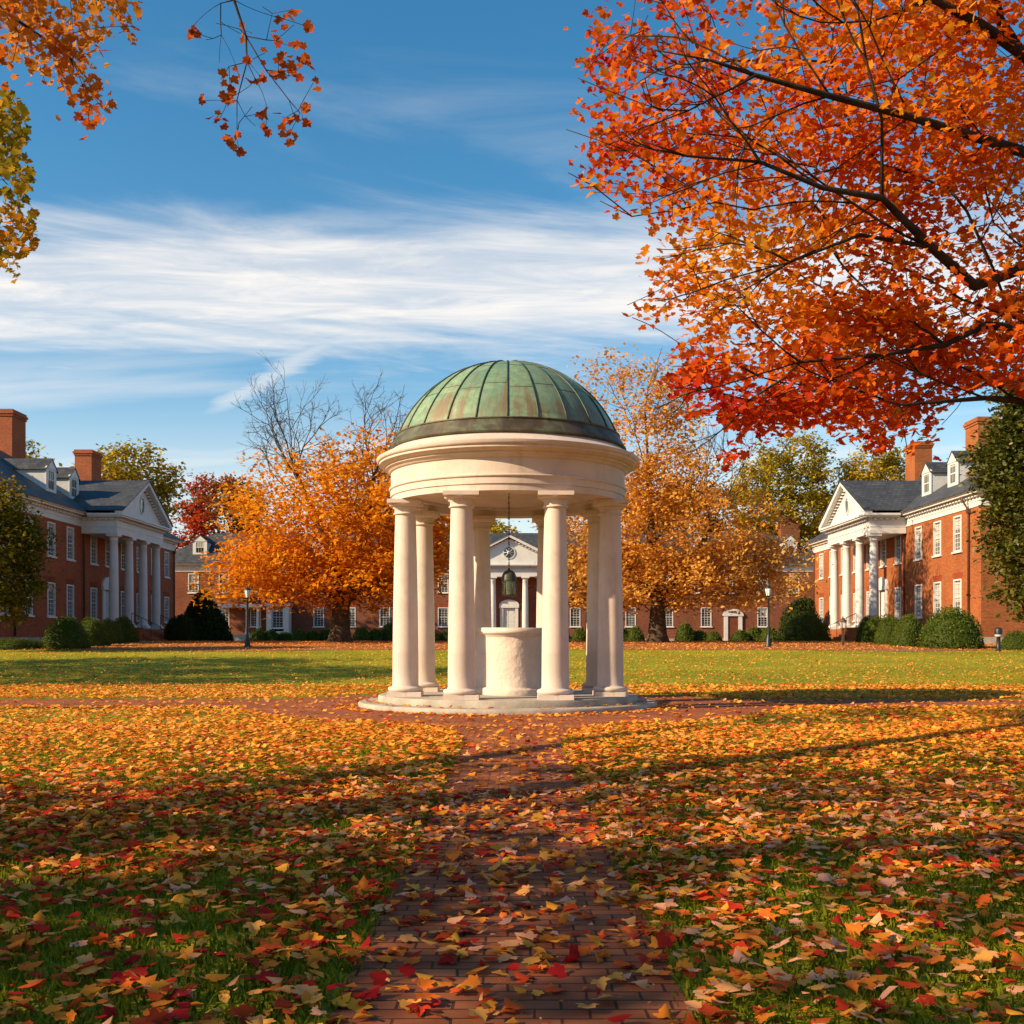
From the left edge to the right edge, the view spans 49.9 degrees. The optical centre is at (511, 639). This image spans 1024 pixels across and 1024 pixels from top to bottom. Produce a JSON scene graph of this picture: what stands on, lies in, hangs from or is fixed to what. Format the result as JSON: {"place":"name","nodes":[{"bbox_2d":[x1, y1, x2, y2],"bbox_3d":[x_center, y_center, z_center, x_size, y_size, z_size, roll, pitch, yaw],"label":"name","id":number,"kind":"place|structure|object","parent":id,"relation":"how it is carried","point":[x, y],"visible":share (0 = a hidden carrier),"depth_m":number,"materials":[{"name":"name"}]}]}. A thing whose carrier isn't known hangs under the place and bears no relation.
{"place":"outdoors","nodes":[
{"label":"outdoors","id":0,"kind":"place"},
{"bbox_2d":[137,642,860,642],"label":"footpath","id":1,"kind":"structure","parent":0,"point":[444,642],"depth_m":61.10,"materials":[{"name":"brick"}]},
{"bbox_2d":[0,649,1023,1023],"bbox_3d":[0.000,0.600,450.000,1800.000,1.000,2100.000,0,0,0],"label":"lawn","id":2,"kind":"structure","parent":0,"point":[762,665],"depth_m":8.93,"materials":[{"name":"green plant"}]},
{"bbox_2d":[0,471,66,629],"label":"tree","id":3,"kind":"object","parent":2,"relation":"on","point":[19,534],"visible":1,"depth_m":47.53,"materials":[{"name":"green plant"}]},
{"bbox_2d":[0,409,184,641],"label":"brick hall","id":4,"kind":"structure","parent":2,"relation":"on","point":[117,550],"depth_m":70.82,"materials":[{"name":"red brick"}]},
{"bbox_2d":[46,576,56,617],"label":"window","id":5,"kind":"structure","parent":4,"relation":"in","point":[50,602],"depth_m":65.04,"materials":[{"name":"white paint"}]},
{"bbox_2d":[46,521,56,558],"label":"window","id":6,"kind":"structure","parent":4,"relation":"in","point":[50,525],"depth_m":65.14,"materials":[{"name":"white paint"}]},
{"bbox_2d":[65,578,75,618],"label":"window","id":7,"kind":"structure","parent":4,"relation":"in","point":[69,582],"depth_m":67.85,"materials":[{"name":"white paint"}]},
{"bbox_2d":[66,526,75,561],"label":"window","id":8,"kind":"structure","parent":4,"relation":"in","point":[69,530],"depth_m":67.85,"materials":[{"name":"white paint"}]},
{"bbox_2d":[89,582,98,619],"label":"window","id":9,"kind":"structure","parent":4,"relation":"in","point":[93,585],"depth_m":71.64,"materials":[{"name":"white paint"}]},
{"bbox_2d":[90,536,98,565],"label":"window","id":10,"kind":"structure","parent":4,"relation":"in","point":[93,540],"depth_m":71.64,"materials":[{"name":"white paint"}]},
{"bbox_2d":[105,591,108,618],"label":"door","id":11,"kind":"structure","parent":4,"relation":"in","point":[106,592],"depth_m":74.13,"materials":[{"name":"paint"}]},
{"bbox_2d":[105,539,109,567],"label":"window","id":12,"kind":"structure","parent":4,"relation":"in","point":[107,542],"depth_m":73.93,"materials":[{"name":"white paint"}]},
{"bbox_2d":[120,586,123,615],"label":"window","id":13,"kind":"structure","parent":4,"relation":"in","point":[121,587],"depth_m":76.97,"materials":[{"name":"white paint"}]},
{"bbox_2d":[120,543,124,570],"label":"window","id":14,"kind":"structure","parent":4,"relation":"in","point":[122,545],"depth_m":77.11,"materials":[{"name":"white paint"}]},
{"bbox_2d":[136,588,138,621],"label":"window","id":15,"kind":"structure","parent":4,"relation":"in","point":[137,589],"depth_m":80.06,"materials":[{"name":"white paint"}]},
{"bbox_2d":[136,546,138,572],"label":"window","id":16,"kind":"structure","parent":4,"relation":"in","point":[137,547],"depth_m":80.06,"materials":[{"name":"white paint"}]},
{"bbox_2d":[164,592,168,623],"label":"window","id":17,"kind":"structure","parent":4,"relation":"in","point":[166,594],"depth_m":86.82,"materials":[{"name":"white paint"}]},
{"bbox_2d":[164,551,169,578],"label":"window","id":18,"kind":"structure","parent":4,"relation":"in","point":[166,554],"depth_m":86.93,"materials":[{"name":"white paint"}]},
{"bbox_2d":[0,0,321,283],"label":"maple tree","id":19,"kind":"object","parent":2,"relation":"on","point":[10,165],"visible":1,"depth_m":10.59,"materials":[{"name":"orange plant"}]},
{"bbox_2d":[169,472,285,549],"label":"broadleaf tree","id":20,"kind":"object","parent":2,"relation":"on","point":[198,514],"visible":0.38,"depth_m":124.92,"materials":[{"name":"red plant"}]},
{"bbox_2d":[448,519,520,532],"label":"broadleaf tree","id":21,"kind":"object","parent":2,"relation":"on","point":[494,528],"visible":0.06,"depth_m":129.56,"materials":[{"name":"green plant"}]},
{"bbox_2d":[175,517,812,640],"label":"brick hall","id":22,"kind":"structure","parent":2,"relation":"on","point":[518,610],"depth_m":115.00,"materials":[{"name":"red brick"}]},
{"bbox_2d":[187,574,198,593],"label":"window","id":23,"kind":"structure","parent":22,"relation":"in","point":[190,576],"depth_m":115.10,"materials":[{"name":"white paint"}]},
{"bbox_2d":[249,608,261,627],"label":"window","id":24,"kind":"structure","parent":22,"relation":"in","point":[252,612],"depth_m":115.10,"materials":[{"name":"white paint"}]},
{"bbox_2d":[272,606,282,628],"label":"window","id":25,"kind":"structure","parent":22,"relation":"in","point":[277,616],"depth_m":113.82,"materials":[{"name":"white paint"}]},
{"bbox_2d":[312,604,324,627],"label":"window","id":26,"kind":"structure","parent":22,"relation":"in","point":[318,622],"depth_m":115.07,"materials":[{"name":"white paint"}]},
{"bbox_2d":[350,604,356,627],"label":"window","id":27,"kind":"structure","parent":22,"relation":"in","point":[353,608],"depth_m":115.10,"materials":[{"name":"white paint"}]},
{"bbox_2d":[378,604,390,627],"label":"window","id":28,"kind":"structure","parent":22,"relation":"in","point":[384,618],"depth_m":115.10,"materials":[{"name":"white paint"}]},
{"bbox_2d":[437,604,448,627],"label":"window","id":29,"kind":"structure","parent":22,"relation":"in","point":[442,608],"depth_m":115.10,"materials":[{"name":"white paint"}]},
{"bbox_2d":[437,574,448,593],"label":"window","id":30,"kind":"structure","parent":22,"relation":"in","point":[445,589],"depth_m":115.10,"materials":[{"name":"white paint"}]},
{"bbox_2d":[503,608,514,627],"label":"door","id":31,"kind":"structure","parent":22,"relation":"in","point":[508,613],"depth_m":115.07,"materials":[{"name":"paint"}]},
{"bbox_2d":[569,604,580,627],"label":"window","id":32,"kind":"structure","parent":22,"relation":"in","point":[574,618],"depth_m":115.10,"materials":[{"name":"white paint"}]},
{"bbox_2d":[624,605,635,627],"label":"window","id":33,"kind":"structure","parent":22,"relation":"in","point":[629,622],"depth_m":115.10,"materials":[{"name":"white paint"}]},
{"bbox_2d":[665,604,673,627],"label":"window","id":34,"kind":"structure","parent":22,"relation":"in","point":[669,616],"depth_m":115.10,"materials":[{"name":"white paint"}]},
{"bbox_2d":[700,604,712,627],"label":"window","id":35,"kind":"structure","parent":22,"relation":"in","point":[705,621],"depth_m":115.07,"materials":[{"name":"white paint"}]},
{"bbox_2d":[728,616,737,640],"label":"door","id":36,"kind":"structure","parent":22,"relation":"in","point":[732,623],"depth_m":114.93,"materials":[{"name":"red wood"}]},
{"bbox_2d":[757,604,767,627],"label":"window","id":37,"kind":"structure","parent":22,"relation":"in","point":[761,620],"depth_m":115.10,"materials":[{"name":"white paint"}]},
{"bbox_2d":[0,640,1023,1023],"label":"fallen leaves","id":38,"kind":"object","parent":2,"relation":"on","point":[314,956],"visible":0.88,"depth_m":6.49,"materials":[{"name":"orange plant"}]},
{"bbox_2d":[32,641,1002,650],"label":"leaf bed","id":39,"kind":"object","parent":2,"relation":"on","point":[575,644],"visible":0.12,"depth_m":52.36,"materials":[{"name":"orange plant"}]},
{"bbox_2d":[0,637,41,649],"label":"boxwood shrub","id":40,"kind":"object","parent":39,"relation":"on","point":[6,643],"visible":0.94,"depth_m":49.93,"materials":[{"name":"green plant"}]},
{"bbox_2d":[26,437,54,459],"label":"broadleaf tree","id":41,"kind":"object","parent":39,"relation":"on","point":[31,453],"visible":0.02,"depth_m":103.60,"materials":[{"name":"green plant"}]},
{"bbox_2d":[40,615,91,648],"bbox_3d":[-20.674,-0.337,50.999,2.325,1.679,2.303,0,0,0],"label":"boxwood shrub","id":42,"kind":"object","parent":39,"relation":"on","point":[63,632],"visible":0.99,"depth_m":50.33,"materials":[{"name":"green plant"}]},
{"bbox_2d":[80,616,111,645],"bbox_3d":[-20.821,-0.402,54.501,1.793,1.599,1.790,0,0,0],"label":"boxwood shrub","id":43,"kind":"object","parent":39,"relation":"on","point":[97,631],"visible":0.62,"depth_m":54.13,"materials":[{"name":"green plant"}]},
{"bbox_2d":[100,617,125,643],"bbox_3d":[-21.326,-0.447,58.026,1.814,1.515,1.834,0,0,0],"label":"boxwood shrub","id":44,"kind":"object","parent":39,"relation":"on","point":[115,633],"visible":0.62,"depth_m":57.66,"materials":[{"name":"green plant"}]},
{"bbox_2d":[59,434,192,518],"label":"broadleaf tree","id":45,"kind":"object","parent":39,"relation":"on","point":[163,488],"visible":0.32,"depth_m":100.43,"materials":[{"name":"green plant"}]},
{"bbox_2d":[113,615,139,642],"bbox_3d":[-21.801,-0.573,61.499,1.950,1.639,1.932,0,0,0],"label":"boxwood shrub","id":46,"kind":"object","parent":39,"relation":"on","point":[128,628],"visible":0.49,"depth_m":61.08,"materials":[{"name":"green plant"}]},
{"bbox_2d":[163,613,197,640],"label":"evergreen shrub","id":47,"kind":"object","parent":39,"relation":"on","point":[180,627],"visible":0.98,"depth_m":73.34,"materials":[{"name":"green plant"}]},
{"bbox_2d":[184,589,233,640],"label":"evergreen shrub","id":48,"kind":"object","parent":39,"relation":"on","point":[210,622],"visible":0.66,"depth_m":81.15,"materials":[{"name":"green plant"}]},
{"bbox_2d":[244,585,250,646],"bbox_3d":[-12.624,-1.081,52.500,0.370,3.090,0.370,0,0,0],"label":"lamp post","id":49,"kind":"object","parent":39,"relation":"on","point":[247,590],"visible":0.94,"depth_m":52.45,"materials":[{"name":"black metal"}]},
{"bbox_2d":[249,628,266,640],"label":"shrub","id":50,"kind":"object","parent":39,"relation":"on","point":[257,635],"visible":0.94,"depth_m":107.99,"materials":[{"name":"green plant"}]},
{"bbox_2d":[264,629,281,640],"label":"shrub","id":51,"kind":"object","parent":39,"relation":"on","point":[271,635],"visible":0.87,"depth_m":108.64,"materials":[{"name":"green plant"}]},
{"bbox_2d":[279,632,291,640],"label":"shrub","id":52,"kind":"object","parent":39,"relation":"on","point":[285,636],"visible":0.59,"depth_m":109.51,"materials":[{"name":"green plant"}]},
{"bbox_2d":[290,628,307,640],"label":"shrub","id":53,"kind":"object","parent":39,"relation":"on","point":[298,635],"visible":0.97,"depth_m":107.98,"materials":[{"name":"green plant"}]},
{"bbox_2d":[306,629,321,640],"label":"shrub","id":54,"kind":"object","parent":39,"relation":"on","point":[313,635],"visible":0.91,"depth_m":108.72,"materials":[{"name":"green plant"}]},
{"bbox_2d":[181,349,450,641],"bbox_3d":[-9.606,-7.784,62.069,16.827,16.261,12.563,0,0,0],"label":"maple tree","id":55,"kind":"object","parent":39,"relation":"on","point":[355,571],"visible":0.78,"depth_m":59.69,"materials":[{"name":"orange plant"}]},
{"bbox_2d":[319,629,329,640],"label":"shrub","id":56,"kind":"object","parent":39,"relation":"on","point":[324,633],"visible":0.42,"depth_m":109.34,"materials":[{"name":"green plant"}]},
{"bbox_2d":[352,626,371,640],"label":"shrub","id":57,"kind":"object","parent":39,"relation":"on","point":[360,633],"visible":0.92,"depth_m":107.89,"materials":[{"name":"green plant"}]},
{"bbox_2d":[370,628,384,640],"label":"shrub","id":58,"kind":"object","parent":39,"relation":"on","point":[377,635],"visible":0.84,"depth_m":108.64,"materials":[{"name":"green plant"}]},
{"bbox_2d":[380,622,392,640],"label":"shrub","id":59,"kind":"object","parent":39,"relation":"on","point":[387,629],"visible":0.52,"depth_m":109.36,"materials":[{"name":"green plant"}]},
{"bbox_2d":[571,628,585,640],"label":"shrub","id":60,"kind":"object","parent":39,"relation":"on","point":[579,634],"visible":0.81,"depth_m":107.96,"materials":[{"name":"green plant"}]},
{"bbox_2d":[627,625,644,640],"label":"shrub","id":61,"kind":"object","parent":39,"relation":"on","point":[635,633],"visible":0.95,"depth_m":107.98,"materials":[{"name":"green plant"}]},
{"bbox_2d":[527,342,833,641],"bbox_3d":[8.979,-8.021,61.716,16.236,16.734,11.323,0,0,0],"label":"maple tree","id":62,"kind":"object","parent":39,"relation":"on","point":[647,572],"visible":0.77,"depth_m":60.25,"materials":[{"name":"orange plant"}]},
{"bbox_2d":[674,621,695,640],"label":"shrub","id":63,"kind":"object","parent":39,"relation":"on","point":[686,632],"visible":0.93,"depth_m":108.64,"materials":[{"name":"green plant"}]},
{"bbox_2d":[694,629,707,640],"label":"shrub","id":64,"kind":"object","parent":39,"relation":"on","point":[701,635],"visible":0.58,"depth_m":109.42,"materials":[{"name":"green plant"}]},
{"bbox_2d":[705,631,722,640],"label":"shrub","id":65,"kind":"object","parent":39,"relation":"on","point":[713,636],"visible":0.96,"depth_m":108.03,"materials":[{"name":"green plant"}]},
{"bbox_2d":[729,629,750,640],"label":"shrub","id":66,"kind":"object","parent":39,"relation":"on","point":[740,635],"visible":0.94,"depth_m":108.62,"materials":[{"name":"green plant"}]},
{"bbox_2d":[746,627,763,640],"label":"shrub","id":67,"kind":"object","parent":39,"relation":"on","point":[754,633],"visible":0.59,"depth_m":109.34,"materials":[{"name":"green plant"}]},
{"bbox_2d":[765,583,771,646],"bbox_3d":[12.475,-1.160,53.500,0.370,3.190,0.370,0,0,0],"label":"lamp post","id":68,"kind":"object","parent":39,"relation":"on","point":[768,589],"visible":0.96,"depth_m":53.44,"materials":[{"name":"black metal"}]},
{"bbox_2d":[759,626,778,640],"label":"shrub","id":69,"kind":"object","parent":39,"relation":"on","point":[773,634],"visible":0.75,"depth_m":107.90,"materials":[{"name":"green plant"}]},
{"bbox_2d":[719,429,847,549],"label":"broadleaf tree","id":70,"kind":"object","parent":39,"relation":"on","point":[813,498],"visible":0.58,"depth_m":121.27,"materials":[{"name":"green plant"}]},
{"bbox_2d":[777,596,816,640],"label":"evergreen shrub","id":71,"kind":"object","parent":39,"relation":"on","point":[800,605],"visible":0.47,"depth_m":85.56,"materials":[{"name":"green plant"}]},
{"bbox_2d":[781,610,831,640],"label":"boxwood shrub","id":72,"kind":"object","parent":39,"relation":"on","point":[806,626],"visible":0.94,"depth_m":69.07,"materials":[{"name":"green plant"}]},
{"bbox_2d":[839,617,846,645],"bbox_3d":[16.550,-0.406,55.000,0.370,1.600,0.370,0,0,-23],"label":"lantern post","id":73,"kind":"object","parent":39,"relation":"on","point":[842,624],"visible":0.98,"depth_m":54.94,"materials":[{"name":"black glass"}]},
{"bbox_2d":[816,441,904,522],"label":"broadleaf tree","id":74,"kind":"object","parent":39,"relation":"on","point":[890,463],"visible":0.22,"depth_m":122.18,"materials":[{"name":"green plant"}]},
{"bbox_2d":[855,615,871,641],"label":"boxwood shrub","id":75,"kind":"object","parent":39,"relation":"on","point":[861,625],"visible":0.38,"depth_m":63.32,"materials":[{"name":"green plant"}]},
{"bbox_2d":[861,614,880,642],"bbox_3d":[19.999,-0.580,60.523,1.596,1.696,1.614,0,0,0],"label":"boxwood shrub","id":76,"kind":"object","parent":39,"relation":"on","point":[870,627],"visible":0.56,"depth_m":60.23,"materials":[{"name":"green plant"}]},
{"bbox_2d":[873,613,899,644],"bbox_3d":[19.576,-0.540,57.001,1.710,1.762,1.707,0,0,0],"label":"boxwood shrub","id":77,"kind":"object","parent":39,"relation":"on","point":[884,630],"visible":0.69,"depth_m":56.60,"materials":[{"name":"green plant"}]},
{"bbox_2d":[889,614,922,646],"bbox_3d":[19.443,-0.462,53.999,1.766,1.762,1.749,0,0,0],"label":"boxwood shrub","id":78,"kind":"object","parent":39,"relation":"on","point":[907,628],"visible":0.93,"depth_m":53.50,"materials":[{"name":"green plant"}]},
{"bbox_2d":[916,605,984,648],"bbox_3d":[20.513,-0.576,51.543,3.020,2.178,3.053,0,0,0],"label":"boxwood shrub","id":79,"kind":"object","parent":39,"relation":"on","point":[951,628],"visible":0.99,"depth_m":50.70,"materials":[{"name":"green plant"}]},
{"bbox_2d":[1001,630,1023,649],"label":"boxwood shrub","id":80,"kind":"object","parent":39,"relation":"on","point":[1014,640],"visible":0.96,"depth_m":49.59,"materials":[{"name":"green plant"}]},
{"bbox_2d":[530,516,587,532],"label":"broadleaf tree","id":81,"kind":"object","parent":2,"relation":"on","point":[573,527],"visible":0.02,"depth_m":129.72,"materials":[{"name":"orange plant"}]},
{"bbox_2d":[623,489,729,532],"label":"broadleaf tree","id":82,"kind":"object","parent":2,"relation":"on","point":[705,515],"visible":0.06,"depth_m":126.60,"materials":[{"name":"orange plant"}]},
{"bbox_2d":[563,0,1023,472],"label":"maple tree","id":83,"kind":"object","parent":2,"relation":"on","point":[876,318],"visible":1,"depth_m":11.22,"materials":[{"name":"orange plant"}]},
{"bbox_2d":[804,416,1023,643],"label":"brick hall","id":84,"kind":"structure","parent":2,"relation":"on","point":[899,549],"depth_m":69.43,"materials":[{"name":"red brick"}]},
{"bbox_2d":[818,553,823,579],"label":"window","id":85,"kind":"structure","parent":84,"relation":"in","point":[820,555],"depth_m":88.88,"materials":[{"name":"white paint"}]},
{"bbox_2d":[819,593,823,623],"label":"window","id":86,"kind":"structure","parent":84,"relation":"in","point":[821,595],"depth_m":88.88,"materials":[{"name":"white paint"}]},
{"bbox_2d":[852,546,855,573],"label":"window","id":87,"kind":"structure","parent":84,"relation":"in","point":[854,547],"depth_m":80.06,"materials":[{"name":"white paint"}]},
{"bbox_2d":[865,543,869,570],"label":"window","id":88,"kind":"structure","parent":84,"relation":"in","point":[868,545],"depth_m":77.07,"materials":[{"name":"white paint"}]},
{"bbox_2d":[879,539,886,567],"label":"window","id":89,"kind":"structure","parent":84,"relation":"in","point":[882,542],"depth_m":74.04,"materials":[{"name":"white paint"}]},
{"bbox_2d":[881,591,884,617],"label":"door","id":90,"kind":"structure","parent":84,"relation":"in","point":[882,592],"depth_m":74.10,"materials":[{"name":"paint"}]},
{"bbox_2d":[893,535,901,564],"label":"window","id":91,"kind":"structure","parent":84,"relation":"in","point":[897,538],"depth_m":71.03,"materials":[{"name":"white paint"}]},
{"bbox_2d":[894,581,901,618],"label":"window","id":92,"kind":"structure","parent":84,"relation":"in","point":[898,585],"depth_m":71.03,"materials":[{"name":"white paint"}]},
{"bbox_2d":[913,578,922,618],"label":"window","id":93,"kind":"structure","parent":84,"relation":"in","point":[918,582],"depth_m":67.52,"materials":[{"name":"white paint"}]},
{"bbox_2d":[913,526,922,561],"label":"window","id":94,"kind":"structure","parent":84,"relation":"in","point":[918,530],"depth_m":67.62,"materials":[{"name":"white paint"}]},
{"bbox_2d":[932,575,941,617],"bbox_3d":[24.905,-2.530,64.350,0.230,2.460,1.420,0,0,0],"label":"window","id":95,"kind":"structure","parent":84,"relation":"in","point":[937,580],"depth_m":64.52,"materials":[{"name":"white paint"}]},
{"bbox_2d":[932,520,941,557],"bbox_3d":[24.905,-5.900,64.350,0.230,2.100,1.300,0,0,0],"label":"window","id":96,"kind":"structure","parent":84,"relation":"in","point":[936,525],"depth_m":64.52,"materials":[{"name":"white paint"}]},
{"bbox_2d":[951,514,961,553],"bbox_3d":[24.905,-5.900,61.450,0.230,2.100,1.300,0,0,0],"label":"window","id":97,"kind":"structure","parent":84,"relation":"in","point":[957,520],"depth_m":61.62,"materials":[{"name":"white paint"}]},
{"bbox_2d":[952,572,962,610],"bbox_3d":[24.942,-2.580,61.450,0.155,2.360,1.420,0,0,0],"label":"window","id":98,"kind":"structure","parent":84,"relation":"in","point":[957,577],"depth_m":61.61,"materials":[{"name":"white paint"}]},
{"bbox_2d":[946,372,1023,622],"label":"magnolia tree","id":99,"kind":"object","parent":2,"relation":"on","point":[999,455],"visible":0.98,"depth_m":32.61,"materials":[{"name":"green plant"}]},
{"bbox_2d":[994,627,1002,651],"bbox_3d":[21.229,-0.002,48.000,0.330,1.110,0.330,0,0,0],"label":"bollard light","id":100,"kind":"object","parent":2,"relation":"on","point":[998,632],"visible":0.94,"depth_m":47.92,"materials":[{"name":"black metal"}]},
{"bbox_2d":[0,694,1023,1023],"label":"brick path","id":101,"kind":"structure","parent":0,"point":[550,1006],"depth_m":4.54,"materials":[{"name":"brown brick"}]},
{"bbox_2d":[358,360,656,714],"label":"rotunda","id":102,"kind":"structure","parent":101,"relation":"on","point":[470,448],"depth_m":17.15,"materials":[{"name":"stone"}]},
{"bbox_2d":[475,628,541,695],"bbox_3d":[-0.070,0.349,18.575,1.340,1.113,1.630,0,0,0],"label":"stone well","id":103,"kind":"object","parent":102,"relation":"on","point":[508,661],"visible":0.85,"depth_m":17.91,"materials":[{"name":"stone"}]},
{"bbox_2d":[501,493,516,595],"bbox_3d":[-0.050,-1.623,18.500,0.265,1.775,0.264,0,0,0],"label":"bronze bell","id":104,"kind":"object","parent":102,"relation":"hanging from","point":[509,583],"visible":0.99,"depth_m":18.41,"materials":[{"name":"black metal"}]},
{"bbox_2d":[0,0,1023,550],"label":"sky","id":105,"kind":"structure","parent":0,"point":[427,224],"materials":[{"name":"blue"}]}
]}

